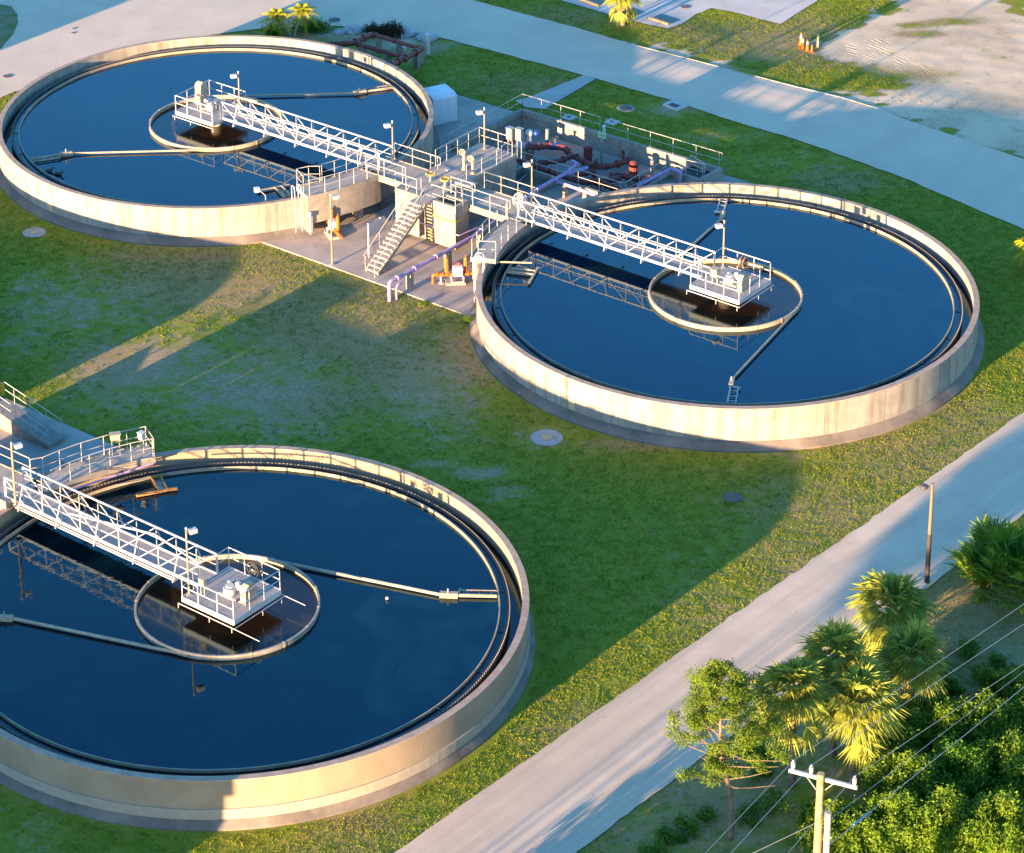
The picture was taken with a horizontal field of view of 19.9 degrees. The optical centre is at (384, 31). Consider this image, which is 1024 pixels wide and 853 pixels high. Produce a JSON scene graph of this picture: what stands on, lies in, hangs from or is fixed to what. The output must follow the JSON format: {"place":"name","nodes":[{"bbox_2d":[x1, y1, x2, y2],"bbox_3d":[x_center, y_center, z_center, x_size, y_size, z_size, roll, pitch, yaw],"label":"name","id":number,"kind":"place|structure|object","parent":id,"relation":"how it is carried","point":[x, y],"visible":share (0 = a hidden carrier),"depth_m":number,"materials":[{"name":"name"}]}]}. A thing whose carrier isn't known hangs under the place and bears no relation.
{"place":"outdoors","nodes":[
{"label":"outdoors","id":0,"kind":"place"},
{"bbox_2d":[0,0,1023,852],"bbox_3d":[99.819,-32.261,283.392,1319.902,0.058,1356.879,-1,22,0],"label":"ground","id":1,"kind":"structure","parent":0,"point":[972,50],"depth_m":157.30,"materials":[{"name":"green plant"}]},
{"bbox_2d":[0,396,120,477],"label":"concrete yard","id":2,"kind":"structure","parent":1,"relation":"on","point":[72,436],"depth_m":152.87,"materials":[{"name":"grey concrete"}]},
{"bbox_2d":[0,382,64,449],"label":"ramp","id":3,"kind":"structure","parent":2,"relation":"on","point":[16,420],"depth_m":153.97,"materials":[{"name":"concrete"}]},
{"bbox_2d":[0,35,439,246],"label":"clarifier tank","id":4,"kind":"object","parent":1,"relation":"on","point":[24,185],"visible":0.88,"depth_m":179.67,"materials":[{"name":"concrete"}]},
{"bbox_2d":[31,84,391,162],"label":"rotating skimmer","id":5,"kind":"object","parent":4,"relation":"attached to","point":[66,153],"visible":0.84,"depth_m":185.21,"materials":[{"name":"metal"}]},
{"bbox_2d":[14,51,416,204],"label":"water","id":6,"kind":"structure","parent":4,"relation":"in","point":[115,108],"depth_m":187.70,"materials":[{"name":"blue liquid"}]},
{"bbox_2d":[151,99,280,146],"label":"water","id":7,"kind":"structure","parent":6,"relation":"on","point":[185,132],"depth_m":186.95,"materials":[{"name":"blue liquid"}]},
{"bbox_2d":[3,83,427,160],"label":"water","id":8,"kind":"structure","parent":4,"relation":"in","point":[9,146],"depth_m":188.61,"materials":[{"name":"blue liquid"}]},
{"bbox_2d":[173,80,391,169],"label":"access bridge","id":9,"kind":"structure","parent":4,"relation":"on","point":[229,111],"depth_m":184.12,"materials":[{"name":"white paint"}]},
{"bbox_2d":[296,166,381,232],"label":"catwalk","id":10,"kind":"object","parent":4,"relation":"on","point":[359,195],"visible":0.96,"depth_m":176.62,"materials":[{"name":"concrete"}]},
{"bbox_2d":[361,156,427,186],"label":"walkway","id":11,"kind":"structure","parent":4,"relation":"on","point":[412,171],"depth_m":178.16,"materials":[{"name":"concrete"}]},
{"bbox_2d":[0,445,534,830],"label":"clarifier tank","id":12,"kind":"object","parent":1,"relation":"on","point":[473,716],"visible":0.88,"depth_m":125.24,"materials":[{"name":"concrete"}]},
{"bbox_2d":[29,443,155,496],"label":"catwalk","id":13,"kind":"object","parent":12,"relation":"on","point":[103,468],"visible":0.87,"depth_m":145.77,"materials":[{"name":"concrete"}]},
{"bbox_2d":[29,426,154,478],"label":"handrail","id":14,"kind":"object","parent":13,"relation":"on","point":[91,448],"visible":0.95,"depth_m":146.12,"materials":[{"name":"metal"}]},
{"bbox_2d":[50,438,153,488],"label":"handrail","id":15,"kind":"object","parent":13,"relation":"on","point":[103,459],"visible":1,"depth_m":145.10,"materials":[{"name":"metal"}]},
{"bbox_2d":[3,466,305,641],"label":"access bridge","id":16,"kind":"structure","parent":12,"relation":"on","point":[214,602],"depth_m":137.40,"materials":[{"name":"white paint"}]},
{"bbox_2d":[10,442,22,506],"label":"lamp post","id":17,"kind":"object","parent":16,"relation":"attached to","point":[17,445],"visible":1,"depth_m":141.69,"materials":[{"name":"metal"}]},
{"bbox_2d":[15,506,175,579],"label":"cable conduit","id":18,"kind":"object","parent":16,"relation":"attached to","point":[96,542],"visible":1,"depth_m":139.31,"materials":[{"name":"metal"}]},
{"bbox_2d":[69,513,198,562],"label":"white hose","id":19,"kind":"object","parent":16,"relation":"on","point":[157,536],"visible":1,"depth_m":138.66,"materials":[{"name":"paint"}]},
{"bbox_2d":[185,527,197,596],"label":"lamp post","id":20,"kind":"object","parent":16,"relation":"on","point":[192,530],"visible":1,"depth_m":133.89,"materials":[{"name":"metal"}]},
{"bbox_2d":[219,578,241,600],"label":"drive unit","id":21,"kind":"object","parent":16,"relation":"on","point":[231,588],"visible":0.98,"depth_m":134.57,"materials":[{"name":"metal"}]},
{"bbox_2d":[239,581,258,604],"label":"chain guard","id":22,"kind":"object","parent":16,"relation":"on","point":[246,586],"visible":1,"depth_m":134.01,"materials":[{"name":"metal"}]},
{"bbox_2d":[136,474,177,496],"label":"scum trough","id":23,"kind":"object","parent":12,"relation":"attached to","point":[160,485],"visible":1,"depth_m":145.36,"materials":[{"name":"metal"}]},
{"bbox_2d":[0,553,496,660],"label":"rotating skimmer","id":24,"kind":"object","parent":12,"relation":"attached to","point":[4,617],"visible":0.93,"depth_m":134.77,"materials":[{"name":"metal"}]},
{"bbox_2d":[136,559,317,654],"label":"water","id":25,"kind":"structure","parent":24,"relation":"in","point":[163,618],"depth_m":134.65,"materials":[{"name":"blue liquid"}]},
{"bbox_2d":[0,466,506,775],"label":"water","id":26,"kind":"structure","parent":12,"relation":"in","point":[360,661],"depth_m":133.34,"materials":[{"name":"blue liquid"}]},
{"bbox_2d":[0,489,521,673],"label":"water","id":27,"kind":"structure","parent":12,"relation":"in","point":[515,605],"depth_m":136.66,"materials":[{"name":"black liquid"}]},
{"bbox_2d":[255,8,299,36],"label":"feather palm","id":28,"kind":"object","parent":1,"relation":"on","point":[274,13],"visible":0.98,"depth_m":206.00,"materials":[{"name":"green plant"}]},
{"bbox_2d":[283,3,324,36],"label":"feather palm","id":29,"kind":"object","parent":1,"relation":"on","point":[303,10],"visible":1,"depth_m":205.74,"materials":[{"name":"green plant"}]},
{"bbox_2d":[288,15,339,34],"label":"ornamental bush","id":30,"kind":"object","parent":1,"relation":"on","point":[312,27],"visible":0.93,"depth_m":206.96,"materials":[{"name":"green plant"}]},
{"bbox_2d":[324,32,372,50],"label":"pipe","id":31,"kind":"object","parent":1,"relation":"on","point":[362,38],"visible":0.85,"depth_m":201.92,"materials":[{"name":"metal"}]},
{"bbox_2d":[354,40,406,62],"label":"pipe","id":32,"kind":"object","parent":1,"relation":"on","point":[364,47],"visible":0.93,"depth_m":200.48,"materials":[{"name":"metal"}]},
{"bbox_2d":[379,19,405,39],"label":"round bush","id":33,"kind":"object","parent":1,"relation":"on","point":[394,30],"visible":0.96,"depth_m":205.97,"materials":[{"name":"green plant"}]},
{"bbox_2d":[373,33,423,64],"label":"pipe","id":34,"kind":"object","parent":1,"relation":"on","point":[379,38],"visible":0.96,"depth_m":202.08,"materials":[{"name":"metal"}]},
{"bbox_2d":[388,46,424,67],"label":"pipe","id":35,"kind":"object","parent":1,"relation":"on","point":[414,53],"visible":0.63,"depth_m":199.97,"materials":[{"name":"metal"}]},
{"bbox_2d":[262,94,752,316],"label":"concrete yard","id":36,"kind":"structure","parent":1,"relation":"on","point":[350,247],"depth_m":174.66,"materials":[{"name":"grey concrete"}]},
{"bbox_2d":[324,208,342,239],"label":"transfer pump","id":37,"kind":"object","parent":36,"relation":"on","point":[336,228],"visible":0.83,"depth_m":175.59,"materials":[{"name":"metal"}]},
{"bbox_2d":[367,216,384,256],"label":"instrument panel","id":38,"kind":"object","parent":36,"relation":"on","point":[374,227],"visible":0.85,"depth_m":173.22,"materials":[{"name":"white paint"}]},
{"bbox_2d":[363,184,424,277],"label":"staircase","id":39,"kind":"structure","parent":36,"relation":"on","point":[410,207],"depth_m":172.23,"materials":[{"name":"metal"}]},
{"bbox_2d":[424,84,459,126],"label":"equipment enclosure","id":40,"kind":"object","parent":36,"relation":"on","point":[443,97],"visible":0.81,"depth_m":191.31,"materials":[{"name":"white metal"}]},
{"bbox_2d":[431,255,471,285],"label":"transfer pump","id":41,"kind":"object","parent":36,"relation":"on","point":[453,278],"visible":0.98,"depth_m":169.71,"materials":[{"name":"metal"}]},
{"bbox_2d":[395,143,516,249],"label":"splitter box","id":42,"kind":"object","parent":36,"relation":"on","point":[435,214],"visible":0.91,"depth_m":175.52,"materials":[{"name":"concrete"}]},
{"bbox_2d":[435,127,516,165],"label":"handrail","id":43,"kind":"object","parent":42,"relation":"on","point":[479,142],"visible":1,"depth_m":179.52,"materials":[{"name":"metal"}]},
{"bbox_2d":[387,166,588,301],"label":"pipe","id":44,"kind":"object","parent":36,"relation":"on","point":[409,273],"visible":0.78,"depth_m":171.37,"materials":[{"name":"metal"}]},
{"bbox_2d":[516,166,556,197],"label":"sump","id":45,"kind":"object","parent":36,"relation":"in","point":[543,176],"visible":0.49,"depth_m":183.30,"materials":[{"name":"concrete"}]},
{"bbox_2d":[554,179,596,197],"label":"pipe","id":46,"kind":"object","parent":36,"relation":"on","point":[565,187],"visible":0.76,"depth_m":180.34,"materials":[{"name":"metal"}]},
{"bbox_2d":[451,108,723,194],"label":"pump pit","id":47,"kind":"object","parent":36,"relation":"in","point":[575,142],"visible":0.5,"depth_m":188.76,"materials":[{"name":"concrete"}]},
{"bbox_2d":[503,137,570,154],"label":"pipe","id":48,"kind":"object","parent":47,"relation":"on","point":[538,146],"visible":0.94,"depth_m":188.57,"materials":[{"name":"metal"}]},
{"bbox_2d":[517,156,620,184],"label":"pipe","id":49,"kind":"object","parent":47,"relation":"on","point":[549,170],"visible":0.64,"depth_m":183.97,"materials":[{"name":"metal"}]},
{"bbox_2d":[516,150,666,191],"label":"handrail","id":50,"kind":"object","parent":47,"relation":"on","point":[592,173],"visible":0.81,"depth_m":181.40,"materials":[{"name":"metal"}]},
{"bbox_2d":[569,152,633,170],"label":"pipe","id":51,"kind":"object","parent":47,"relation":"on","point":[585,162],"visible":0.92,"depth_m":186.03,"materials":[{"name":"metal"}]},
{"bbox_2d":[609,171,662,185],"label":"pipe","id":52,"kind":"object","parent":47,"relation":"on","point":[627,176],"visible":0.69,"depth_m":184.02,"materials":[{"name":"metal"}]},
{"bbox_2d":[605,119,722,167],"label":"handrail","id":53,"kind":"object","parent":47,"relation":"on","point":[664,143],"visible":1,"depth_m":185.59,"materials":[{"name":"metal"}]},
{"bbox_2d":[671,166,721,182],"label":"entry curb","id":54,"kind":"structure","parent":36,"relation":"on","point":[691,175],"depth_m":182.66,"materials":[{"name":"concrete"}]},
{"bbox_2d":[531,430,562,445],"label":"manhole cover","id":55,"kind":"object","parent":1,"relation":"on","point":[543,437],"visible":1,"depth_m":153.05,"materials":[{"name":"concrete"}]},
{"bbox_2d":[601,0,642,27],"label":"cabbage palm","id":56,"kind":"object","parent":1,"relation":"on","point":[622,16],"visible":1,"depth_m":206.41,"materials":[{"name":"green plant"}]},
{"bbox_2d":[636,835,671,852],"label":"weed clump","id":57,"kind":"object","parent":1,"relation":"on","point":[656,847],"visible":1,"depth_m":120.69,"materials":[{"name":"green plant"}]},
{"bbox_2d":[655,826,688,846],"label":"weed clump","id":58,"kind":"object","parent":1,"relation":"on","point":[665,833],"visible":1,"depth_m":121.64,"materials":[{"name":"green plant"}]},
{"bbox_2d":[674,811,705,839],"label":"weed clump","id":59,"kind":"object","parent":1,"relation":"on","point":[685,825],"visible":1,"depth_m":122.15,"materials":[{"name":"green plant"}]},
{"bbox_2d":[563,0,816,27],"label":"parking lot","id":60,"kind":"structure","parent":1,"relation":"on","point":[779,11],"depth_m":210.15,"materials":[{"name":"grey concrete"}]},
{"bbox_2d":[694,804,718,820],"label":"weed clump","id":61,"kind":"object","parent":1,"relation":"on","point":[706,814],"visible":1,"depth_m":122.86,"materials":[{"name":"green plant"}]},
{"bbox_2d":[469,182,983,452],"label":"clarifier tank","id":62,"kind":"object","parent":1,"relation":"on","point":[944,376],"visible":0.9,"depth_m":155.05,"materials":[{"name":"concrete"}]},
{"bbox_2d":[451,185,544,223],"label":"walkway","id":63,"kind":"structure","parent":62,"relation":"on","point":[481,207],"depth_m":173.52,"materials":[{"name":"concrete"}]},
{"bbox_2d":[470,218,527,279],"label":"catwalk","id":64,"kind":"object","parent":62,"relation":"on","point":[493,235],"visible":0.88,"depth_m":168.74,"materials":[{"name":"metal"}]},
{"bbox_2d":[507,267,538,284],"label":"scum trough","id":65,"kind":"object","parent":62,"relation":"attached to","point":[525,272],"visible":1,"depth_m":167.04,"materials":[{"name":"metal"}]},
{"bbox_2d":[517,192,773,307],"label":"access bridge","id":66,"kind":"structure","parent":62,"relation":"on","point":[703,282],"depth_m":166.45,"materials":[{"name":"white paint"}]},
{"bbox_2d":[648,199,802,402],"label":"rotating skimmer","id":67,"kind":"object","parent":62,"relation":"attached to","point":[786,318],"visible":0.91,"depth_m":161.51,"materials":[{"name":"metal"}]},
{"bbox_2d":[650,263,800,326],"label":"water","id":68,"kind":"structure","parent":67,"relation":"in","point":[781,298],"depth_m":163.29,"materials":[{"name":"blue liquid"}]},
{"bbox_2d":[495,201,959,402],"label":"water","id":69,"kind":"structure","parent":62,"relation":"in","point":[876,307],"depth_m":162.40,"materials":[{"name":"blue liquid"}]},
{"bbox_2d":[482,231,972,345],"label":"water","id":70,"kind":"structure","parent":62,"relation":"in","point":[966,304],"depth_m":164.74,"materials":[{"name":"blue liquid"}]},
{"bbox_2d":[660,657,796,839],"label":"tree","id":71,"kind":"object","parent":1,"relation":"on","point":[714,672],"visible":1,"depth_m":119.13,"materials":[{"name":"green plant"}]},
{"bbox_2d":[735,801,764,829],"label":"weed clump","id":72,"kind":"object","parent":1,"relation":"on","point":[750,810],"visible":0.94,"depth_m":122.89,"materials":[{"name":"green plant"}]},
{"bbox_2d":[744,756,777,783],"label":"weed clump","id":73,"kind":"object","parent":1,"relation":"on","point":[769,769],"visible":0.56,"depth_m":125.57,"materials":[{"name":"green plant"}]},
{"bbox_2d":[740,784,804,815],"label":"weed clump","id":74,"kind":"object","parent":1,"relation":"on","point":[770,803],"visible":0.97,"depth_m":123.36,"materials":[{"name":"green plant"}]},
{"bbox_2d":[747,651,839,787],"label":"cabbage palm","id":75,"kind":"object","parent":1,"relation":"on","point":[811,689],"visible":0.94,"depth_m":122.65,"materials":[{"name":"green plant"}]},
{"bbox_2d":[794,795,830,829],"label":"mangrove shrub","id":76,"kind":"object","parent":1,"relation":"on","point":[806,809],"visible":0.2,"depth_m":121.28,"materials":[{"name":"green plant"}]},
{"bbox_2d":[789,759,857,852],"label":"utility pole","id":77,"kind":"object","parent":1,"relation":"on","point":[820,778],"visible":1,"depth_m":109.68,"materials":[{"name":"brown wood"}]},
{"bbox_2d":[823,810,831,852],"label":"stub pole","id":78,"kind":"object","parent":1,"relation":"on","point":[827,836],"visible":0.97,"depth_m":110.09,"materials":[{"name":"grey wood"}]},
{"bbox_2d":[794,794,882,852],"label":"mangrove shrub","id":79,"kind":"object","parent":1,"relation":"on","point":[849,842],"visible":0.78,"depth_m":119.58,"materials":[{"name":"green plant"}]},
{"bbox_2d":[794,615,885,755],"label":"cabbage palm","id":80,"kind":"object","parent":1,"relation":"on","point":[837,637],"visible":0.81,"depth_m":124.95,"materials":[{"name":"green plant"}]},
{"bbox_2d":[810,655,908,784],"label":"cabbage palm","id":81,"kind":"object","parent":1,"relation":"on","point":[866,679],"visible":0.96,"depth_m":122.93,"materials":[{"name":"green plant"}]},
{"bbox_2d":[843,782,934,852],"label":"mangrove shrub","id":82,"kind":"object","parent":1,"relation":"on","point":[893,826],"visible":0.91,"depth_m":119.35,"materials":[{"name":"green plant"}]},
{"bbox_2d":[845,717,932,765],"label":"mangrove shrub","id":83,"kind":"object","parent":1,"relation":"on","point":[890,744],"visible":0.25,"depth_m":125.32,"materials":[{"name":"green plant"}]},
{"bbox_2d":[845,568,944,673],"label":"cabbage palm","id":84,"kind":"object","parent":1,"relation":"on","point":[899,593],"visible":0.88,"depth_m":130.98,"materials":[{"name":"green plant"}]},
{"bbox_2d":[851,746,951,805],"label":"mangrove shrub","id":85,"kind":"object","parent":1,"relation":"on","point":[885,766],"visible":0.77,"depth_m":122.64,"materials":[{"name":"green plant"}]},
{"bbox_2d":[868,612,954,712],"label":"cabbage palm","id":86,"kind":"object","parent":1,"relation":"on","point":[912,642],"visible":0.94,"depth_m":127.66,"materials":[{"name":"green plant"}]},
{"bbox_2d":[919,483,933,583],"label":"street lamp","id":87,"kind":"object","parent":1,"relation":"on","point":[923,486],"visible":1,"depth_m":138.54,"materials":[{"name":"brown"}]},
{"bbox_2d":[905,674,965,713],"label":"mangrove shrub","id":88,"kind":"object","parent":1,"relation":"on","point":[951,686],"visible":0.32,"depth_m":129.97,"materials":[{"name":"green plant"}]},
{"bbox_2d":[896,690,975,755],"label":"mangrove shrub","id":89,"kind":"object","parent":1,"relation":"on","point":[930,733],"visible":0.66,"depth_m":126.39,"materials":[{"name":"green plant"}]},
{"bbox_2d":[903,781,993,852],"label":"mangrove shrub","id":90,"kind":"object","parent":1,"relation":"on","point":[950,829],"visible":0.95,"depth_m":119.29,"materials":[{"name":"green plant"}]},
{"bbox_2d":[917,726,1008,806],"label":"mangrove shrub","id":91,"kind":"object","parent":1,"relation":"on","point":[965,770],"visible":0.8,"depth_m":123.09,"materials":[{"name":"green plant"}]},
{"bbox_2d":[954,637,981,663],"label":"weed clump","id":92,"kind":"object","parent":1,"relation":"on","point":[972,647],"visible":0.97,"depth_m":133.88,"materials":[{"name":"green plant"}]},
{"bbox_2d":[936,509,1023,615],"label":"saw palmetto","id":93,"kind":"object","parent":1,"relation":"on","point":[998,550],"visible":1,"depth_m":137.54,"materials":[{"name":"green plant"}]},
{"bbox_2d":[950,687,1023,749],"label":"mangrove shrub","id":94,"kind":"object","parent":1,"relation":"on","point":[991,724],"visible":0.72,"depth_m":126.52,"materials":[{"name":"green plant"}]},
{"bbox_2d":[958,783,1023,852],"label":"mangrove shrub","id":95,"kind":"object","parent":1,"relation":"on","point":[999,811],"visible":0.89,"depth_m":119.66,"materials":[{"name":"green plant"}]},
{"bbox_2d":[970,660,1023,705],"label":"mangrove shrub","id":96,"kind":"object","parent":1,"relation":"on","point":[989,677],"visible":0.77,"depth_m":129.91,"materials":[{"name":"green plant"}]},
{"bbox_2d":[987,651,1007,670],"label":"weed clump","id":97,"kind":"object","parent":1,"relation":"on","point":[996,661],"visible":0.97,"depth_m":132.85,"materials":[{"name":"green plant"}]},
{"bbox_2d":[976,725,1023,808],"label":"mangrove shrub","id":98,"kind":"object","parent":1,"relation":"on","point":[1010,760],"visible":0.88,"depth_m":122.96,"materials":[{"name":"green plant"}]},
{"bbox_2d":[1003,680,1023,741],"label":"mangrove shrub","id":99,"kind":"object","parent":1,"relation":"on","point":[1018,719],"visible":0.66,"depth_m":126.96,"materials":[{"name":"green plant"}]},
{"bbox_2d":[0,0,1023,228],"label":"road","id":100,"kind":"structure","parent":0,"point":[41,40],"depth_m":201.40,"materials":[{"name":"grey concrete"}]},
{"bbox_2d":[0,4,17,47],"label":"grass island","id":101,"kind":"structure","parent":100,"relation":"on","point":[8,20],"depth_m":209.92,"materials":[{"name":"plant"}]},
{"bbox_2d":[628,43,1023,159],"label":"kerb","id":102,"kind":"structure","parent":100,"relation":"on","point":[820,92],"depth_m":195.49,"materials":[{"name":"concrete"}]},
{"bbox_2d":[515,75,594,108],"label":"path","id":103,"kind":"structure","parent":0,"point":[557,93],"depth_m":195.98,"materials":[{"name":"concrete"}]},
{"bbox_2d":[394,412,1023,852],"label":"road","id":104,"kind":"structure","parent":0,"point":[590,778],"depth_m":132.76,"materials":[{"name":"concrete"}]},
{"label":"gallery wall","id":105,"kind":"object","parent":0,"visible":0},
{"bbox_2d":[0,463,40,508],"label":"walkway","id":106,"kind":"structure","parent":105,"relation":"on","point":[6,502],"depth_m":144.26,"materials":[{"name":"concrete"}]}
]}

